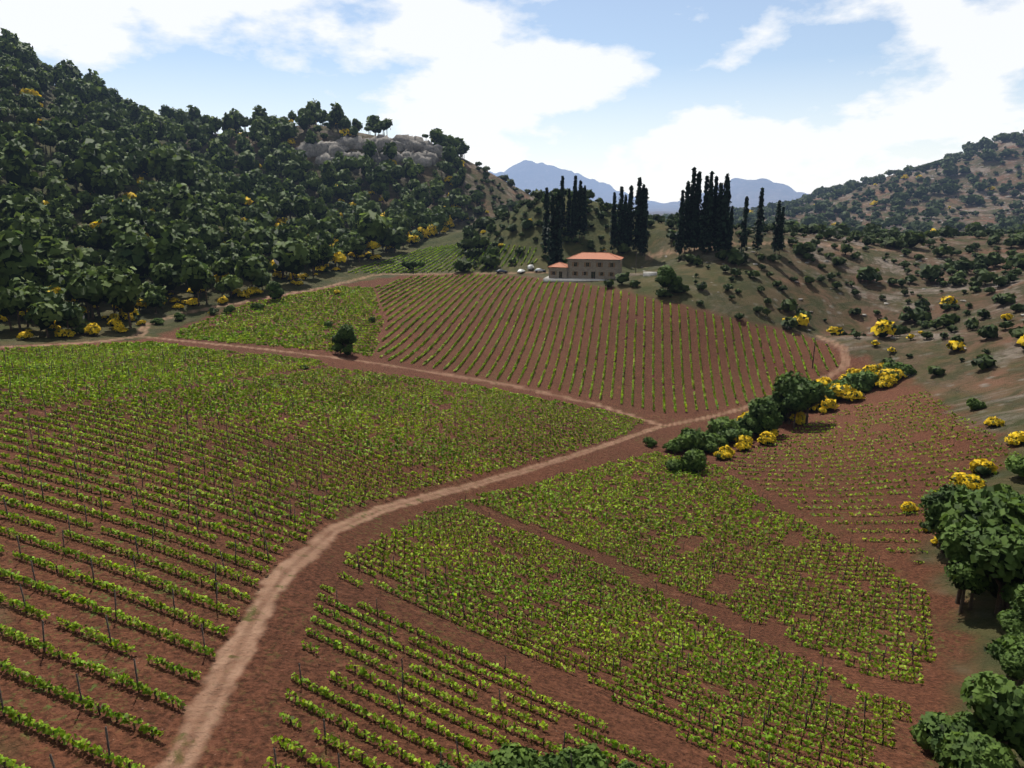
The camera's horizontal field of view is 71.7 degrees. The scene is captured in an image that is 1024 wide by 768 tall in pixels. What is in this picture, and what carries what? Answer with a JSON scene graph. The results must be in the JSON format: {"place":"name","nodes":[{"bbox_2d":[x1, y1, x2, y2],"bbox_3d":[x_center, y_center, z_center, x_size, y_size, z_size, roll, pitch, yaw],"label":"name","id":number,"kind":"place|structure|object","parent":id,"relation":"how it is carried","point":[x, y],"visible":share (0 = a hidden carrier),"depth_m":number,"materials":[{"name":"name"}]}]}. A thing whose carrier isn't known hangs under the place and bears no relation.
{"place":"outdoors","nodes":[
{"label":"outdoors","id":0,"kind":"place"},
{"bbox_2d":[0,83,1023,767],"bbox_3d":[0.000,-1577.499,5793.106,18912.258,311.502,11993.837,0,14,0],"label":"terrain","id":1,"kind":"structure","parent":0,"point":[234,699],"depth_m":79.27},
{"bbox_2d":[0,343,926,767],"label":"vineyard posts","id":2,"kind":"object","parent":1,"relation":"on","point":[348,491],"visible":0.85,"depth_m":68.28,"materials":[{"name":"brown wood"}]},
{"bbox_2d":[0,395,928,767],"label":"vineyard stems","id":3,"kind":"object","parent":1,"relation":"on","point":[462,605],"visible":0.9,"depth_m":54.05,"materials":[{"name":"plant"}]},
{"bbox_2d":[0,243,1018,767],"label":"vineyard vines","id":4,"kind":"object","parent":1,"relation":"on","point":[168,351],"visible":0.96,"depth_m":75.39,"materials":[{"name":"green plant"}]},
{"bbox_2d":[0,28,1023,767],"bbox_3d":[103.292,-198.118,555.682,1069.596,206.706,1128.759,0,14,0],"label":"tree foliage","id":5,"kind":"object","parent":1,"relation":"on","point":[48,274],"visible":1,"depth_m":267.73,"materials":[{"name":"green plant"}]},
{"bbox_2d":[0,82,1023,744],"bbox_3d":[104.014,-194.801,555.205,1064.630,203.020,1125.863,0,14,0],"label":"tree trunks","id":6,"kind":"object","parent":1,"relation":"on","point":[960,596],"visible":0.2,"depth_m":208.15,"materials":[{"name":"brown plant"}]},
{"bbox_2d":[543,250,656,281],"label":"house","id":7,"kind":"structure","parent":1,"relation":"on","point":[591,266],"depth_m":245.79,"materials":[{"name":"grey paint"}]},
{"bbox_2d":[295,134,1023,349],"bbox_3d":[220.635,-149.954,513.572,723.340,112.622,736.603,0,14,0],"label":"rock outcrops","id":8,"kind":"object","parent":1,"relation":"on","point":[425,156],"visible":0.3,"depth_m":454.47,"materials":[{"name":"grey stone"}]},
{"bbox_2d":[812,338,817,367],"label":"utility pole","id":9,"kind":"object","parent":1,"relation":"on","point":[815,339],"visible":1,"depth_m":187.55,"materials":[{"name":"brown wood"}]},
{"bbox_2d":[639,253,813,337],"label":"power line","id":10,"kind":"object","parent":9,"relation":"attached to","point":[733,302],"visible":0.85,"depth_m":209.24,"materials":[{"name":"grey metal"}]},
{"bbox_2d":[818,338,1023,408],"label":"power line","id":11,"kind":"object","parent":9,"relation":"attached to","point":[934,383],"visible":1,"depth_m":116.53,"materials":[{"name":"grey metal"}]},
{"bbox_2d":[0,0,1023,202],"label":"sky","id":12,"kind":"structure","parent":0,"point":[805,96],"materials":[{"name":"white"}]}
]}

